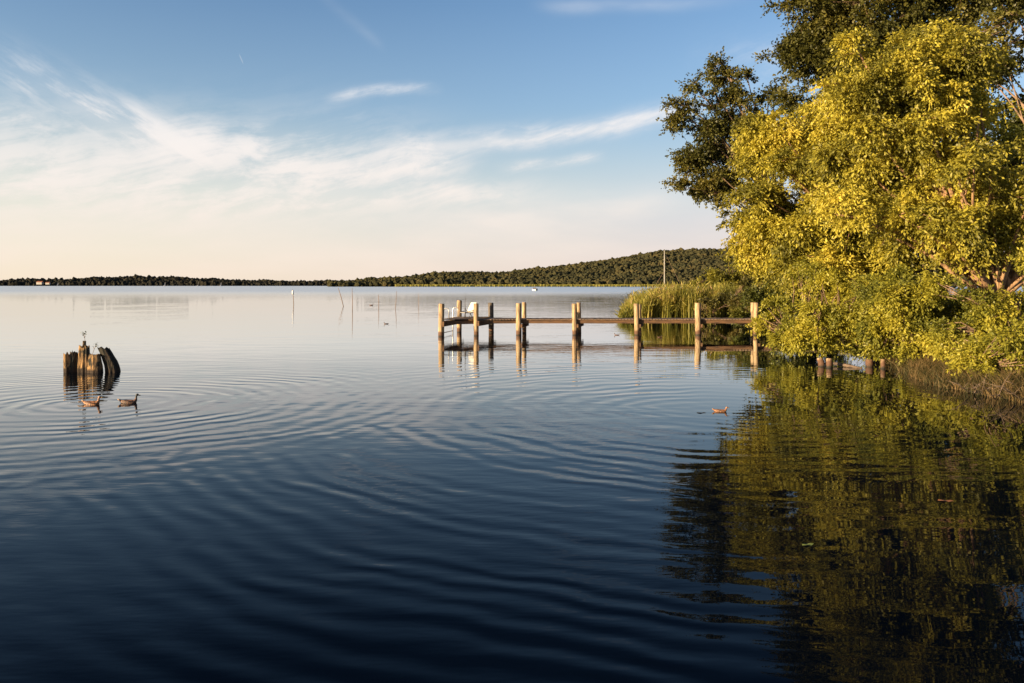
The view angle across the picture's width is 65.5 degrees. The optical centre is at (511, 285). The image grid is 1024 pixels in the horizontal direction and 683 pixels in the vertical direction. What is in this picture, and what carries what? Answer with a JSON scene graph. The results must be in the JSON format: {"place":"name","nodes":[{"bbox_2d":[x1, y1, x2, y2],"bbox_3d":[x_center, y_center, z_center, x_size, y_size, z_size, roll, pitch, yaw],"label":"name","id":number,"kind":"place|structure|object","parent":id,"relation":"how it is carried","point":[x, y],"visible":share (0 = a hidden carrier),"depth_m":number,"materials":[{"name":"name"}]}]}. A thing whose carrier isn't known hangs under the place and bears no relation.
{"place":"outdoors","nodes":[
{"label":"outdoors","id":0,"kind":"place"},
{"bbox_2d":[0,286,1023,682],"bbox_3d":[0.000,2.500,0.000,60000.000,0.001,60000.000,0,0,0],"label":"lake water","id":1,"kind":"structure","parent":0,"point":[284,484],"depth_m":9.25,"materials":[{"name":"blue liquid"}]},
{"bbox_2d":[63,352,70,372],"bbox_3d":[-12.778,2.501,22.897,0.245,1.199,0.252,0,0,32],"label":"rotten pile","id":2,"kind":"object","parent":1,"relation":"in","point":[66,363],"visible":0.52,"depth_m":22.80,"materials":[{"name":"brown wood"}]},
{"bbox_2d":[70,350,77,371],"bbox_3d":[-12.580,2.485,23.021,0.372,1.230,0.376,0,0,0],"label":"rotten pile","id":3,"kind":"object","parent":1,"relation":"in","point":[74,359],"visible":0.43,"depth_m":22.88,"materials":[{"name":"brown wood"}]},
{"bbox_2d":[77,341,89,372],"bbox_3d":[-12.313,2.350,22.962,0.332,1.500,0.324,0,0,0],"label":"rotten pile","id":4,"kind":"object","parent":1,"relation":"in","point":[83,352],"visible":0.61,"depth_m":22.83,"materials":[{"name":"brown wood"}]},
{"bbox_2d":[81,396,102,404],"bbox_3d":[-8.822,2.436,16.726,0.424,0.237,0.236,0,0,34],"label":"duck","id":5,"kind":"object","parent":1,"relation":"on","point":[97,402],"visible":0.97,"depth_m":16.68},
{"bbox_2d":[87,353,102,372],"bbox_3d":[-11.943,2.528,22.796,0.408,1.145,0.451,0,0,-16],"label":"rotten pile","id":6,"kind":"object","parent":1,"relation":"in","point":[94,364],"visible":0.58,"depth_m":22.65,"materials":[{"name":"brown wood"}]},
{"bbox_2d":[97,347,120,372],"bbox_3d":[-11.643,2.436,22.953,0.643,1.328,0.442,0,0,0],"label":"rotten pile","id":7,"kind":"object","parent":1,"relation":"in","point":[110,362],"visible":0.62,"depth_m":22.82,"materials":[{"name":"brown wood"}]},
{"bbox_2d":[117,394,140,402],"bbox_3d":[-8.147,2.429,16.934,0.424,0.251,0.236,0,0,-32],"label":"duck","id":8,"kind":"object","parent":1,"relation":"on","point":[129,400],"visible":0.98,"depth_m":16.89},
{"bbox_2d":[395,284,688,286],"bbox_3d":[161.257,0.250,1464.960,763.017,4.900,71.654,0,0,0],"label":"reeds","id":9,"kind":"object","parent":1,"relation":"in","point":[519,285],"visible":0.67,"depth_m":1436.78,"materials":[{"name":"green plant"}]},
{"bbox_2d":[438,300,798,336],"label":"jetty","id":10,"kind":"object","parent":1,"relation":"in","point":[576,320],"visible":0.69,"depth_m":40.01,"materials":[{"name":"brown wood"}]},
{"bbox_2d":[459,302,474,317],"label":"deck chair","id":11,"kind":"object","parent":10,"relation":"on","point":[470,310],"visible":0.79,"depth_m":41.10,"materials":[{"name":"white plastic"}]},
{"bbox_2d":[654,250,680,289],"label":"sailboat","id":12,"kind":"object","parent":1,"relation":"on","point":[664,270],"visible":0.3,"depth_m":117.76,"materials":[{"name":"white paint"}]},
{"bbox_2d":[612,278,797,317],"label":"reeds","id":13,"kind":"object","parent":1,"relation":"in","point":[673,301],"visible":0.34,"depth_m":57.17,"materials":[{"name":"green plant"}]},
{"bbox_2d":[712,407,728,411],"bbox_3d":[4.134,2.471,15.769,0.297,0.146,0.165,0,0,-16],"label":"duck","id":14,"kind":"object","parent":1,"relation":"on","point":[720,410],"visible":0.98,"depth_m":15.74},
{"bbox_2d":[817,358,824,366],"bbox_3d":[9.511,2.620,24.509,0.248,0.760,0.210,0,0,0],"label":"post stub","id":15,"kind":"object","parent":1,"relation":"in","point":[821,362],"visible":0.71,"depth_m":24.43,"materials":[{"name":"brown wood"}]},
{"bbox_2d":[826,358,832,367],"bbox_3d":[9.645,2.610,24.211,0.188,0.780,0.186,0,0,0],"label":"post stub","id":16,"kind":"object","parent":1,"relation":"in","point":[829,364],"visible":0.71,"depth_m":24.14,"materials":[{"name":"brown wood"}]},
{"bbox_2d":[832,362,861,368],"bbox_3d":[10.231,2.451,24.289,0.097,0.155,0.942,0,0,-38],"label":"log","id":17,"kind":"object","parent":1,"relation":"on","point":[843,364],"visible":0.88,"depth_m":24.30,"materials":[{"name":"brown wood"}]},
{"bbox_2d":[865,359,873,366],"bbox_3d":[11.008,2.640,24.509,0.244,0.720,0.242,0,0,0],"label":"post stub","id":18,"kind":"object","parent":1,"relation":"in","point":[869,363],"visible":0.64,"depth_m":24.42,"materials":[{"name":"brown wood"}]},
{"bbox_2d":[880,359,885,368],"bbox_3d":[11.147,2.610,23.918,0.143,0.780,0.138,0,0,44],"label":"post stub","id":19,"kind":"object","parent":1,"relation":"in","point":[882,364],"visible":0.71,"depth_m":23.87,"materials":[{"name":"brown wood"}]},
{"bbox_2d":[946,374,986,393],"bbox_3d":[10.366,2.219,17.894,0.912,0.495,0.550,0,0,-9],"label":"dead branch","id":20,"kind":"object","parent":1,"relation":"on","point":[972,387],"visible":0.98,"depth_m":17.98,"materials":[{"name":"brown wood"}]},
{"bbox_2d":[982,372,1023,401],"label":"dead branch","id":21,"kind":"object","parent":1,"relation":"on","point":[1003,386],"visible":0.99,"depth_m":16.94,"materials":[{"name":"brown wood"}]},
{"bbox_2d":[0,0,1023,280],"label":"sky","id":22,"kind":"structure","parent":0,"point":[286,140],"materials":[{"name":"blue"}]},
{"bbox_2d":[725,311,1023,401],"bbox_3d":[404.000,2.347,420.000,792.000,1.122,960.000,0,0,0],"label":"lake bank","id":23,"kind":"structure","parent":0,"point":[952,383],"depth_m":18.59,"materials":[{"name":"soil"}]},
{"bbox_2d":[656,46,788,254],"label":"alder tree","id":24,"kind":"object","parent":23,"relation":"on","point":[703,155],"visible":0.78,"depth_m":45.55,"materials":[{"name":"green plant"}]},
{"bbox_2d":[686,253,769,288],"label":"elder shrub","id":25,"kind":"object","parent":23,"relation":"on","point":[713,276],"visible":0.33,"depth_m":65.42,"materials":[{"name":"green plant"}]},
{"bbox_2d":[692,275,763,317],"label":"elder shrub","id":26,"kind":"object","parent":23,"relation":"on","point":[732,299],"visible":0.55,"depth_m":55.12,"materials":[{"name":"green plant"}]},
{"bbox_2d":[727,280,813,329],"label":"elder shrub","id":27,"kind":"object","parent":23,"relation":"on","point":[754,295],"visible":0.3,"depth_m":43.45,"materials":[{"name":"green plant"}]},
{"bbox_2d":[714,77,923,303],"bbox_3d":[11.971,-3.043,30.912,8.070,10.887,6.344,0,0,13],"label":"maple tree","id":28,"kind":"object","parent":23,"relation":"on","point":[775,215],"visible":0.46,"depth_m":30.38,"materials":[{"name":"yellow plant"}]},
{"bbox_2d":[745,255,898,362],"bbox_3d":[10.653,0.821,27.235,4.396,3.758,5.230,0,0,0],"label":"willow shrub","id":29,"kind":"object","parent":23,"relation":"on","point":[803,334],"visible":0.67,"depth_m":26.18,"materials":[{"name":"green plant"}]},
{"bbox_2d":[753,0,1023,272],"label":"alder tree","id":30,"kind":"object","parent":23,"relation":"on","point":[804,50],"visible":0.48,"depth_m":38.93,"materials":[{"name":"green plant"}]},
{"bbox_2d":[831,262,971,365],"bbox_3d":[11.884,0.972,23.642,3.845,3.355,4.214,0,0,0],"label":"willow shrub","id":31,"kind":"object","parent":23,"relation":"on","point":[894,301],"visible":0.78,"depth_m":23.25,"materials":[{"name":"green plant"}]},
{"bbox_2d":[784,312,1023,375],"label":"undergrowth","id":32,"kind":"object","parent":23,"relation":"on","point":[928,351],"depth_m":27.66,"materials":[{"name":"green plant"}]},
{"bbox_2d":[792,14,1023,319],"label":"maple tree","id":33,"kind":"object","parent":23,"relation":"on","point":[893,107],"visible":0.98,"depth_m":25.98,"materials":[{"name":"yellow plant"}]},
{"bbox_2d":[818,327,1023,402],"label":"sedge","id":34,"kind":"object","parent":23,"relation":"on","point":[925,369],"visible":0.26,"depth_m":19.29,"materials":[{"name":"green plant"}]},
{"bbox_2d":[841,90,1023,305],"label":"alder tree","id":35,"kind":"object","parent":23,"relation":"on","point":[1018,122],"visible":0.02,"depth_m":35.33,"materials":[{"name":"green plant"}]},
{"bbox_2d":[914,242,1023,381],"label":"willow shrub","id":36,"kind":"object","parent":23,"relation":"on","point":[1000,342],"visible":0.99,"depth_m":20.32,"materials":[{"name":"green plant"}]},
{"bbox_2d":[953,0,1023,267],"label":"alder tree","id":37,"kind":"object","parent":23,"relation":"on","point":[1005,18],"visible":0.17,"depth_m":33.21,"materials":[{"name":"green plant"}]},
{"bbox_3d":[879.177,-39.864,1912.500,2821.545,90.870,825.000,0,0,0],"label":"far hill","id":38,"kind":"structure","parent":0,"visible":0},
{"bbox_2d":[327,247,1023,286],"bbox_3d":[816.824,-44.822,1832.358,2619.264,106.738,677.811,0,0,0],"label":"forest","id":39,"kind":"object","parent":38,"relation":"on","point":[687,265],"visible":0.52,"depth_m":1667.04,"materials":[{"name":"green plant"}]},
{"bbox_3d":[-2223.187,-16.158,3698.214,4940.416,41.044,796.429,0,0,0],"label":"distant shore","id":40,"kind":"structure","parent":0,"visible":0},
{"bbox_2d":[0,274,341,285],"bbox_3d":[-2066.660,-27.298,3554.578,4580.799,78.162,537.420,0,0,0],"label":"distant forest","id":41,"kind":"object","parent":40,"relation":"on","point":[141,280],"visible":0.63,"depth_m":3326.68,"materials":[{"name":"green plant"}]}
]}

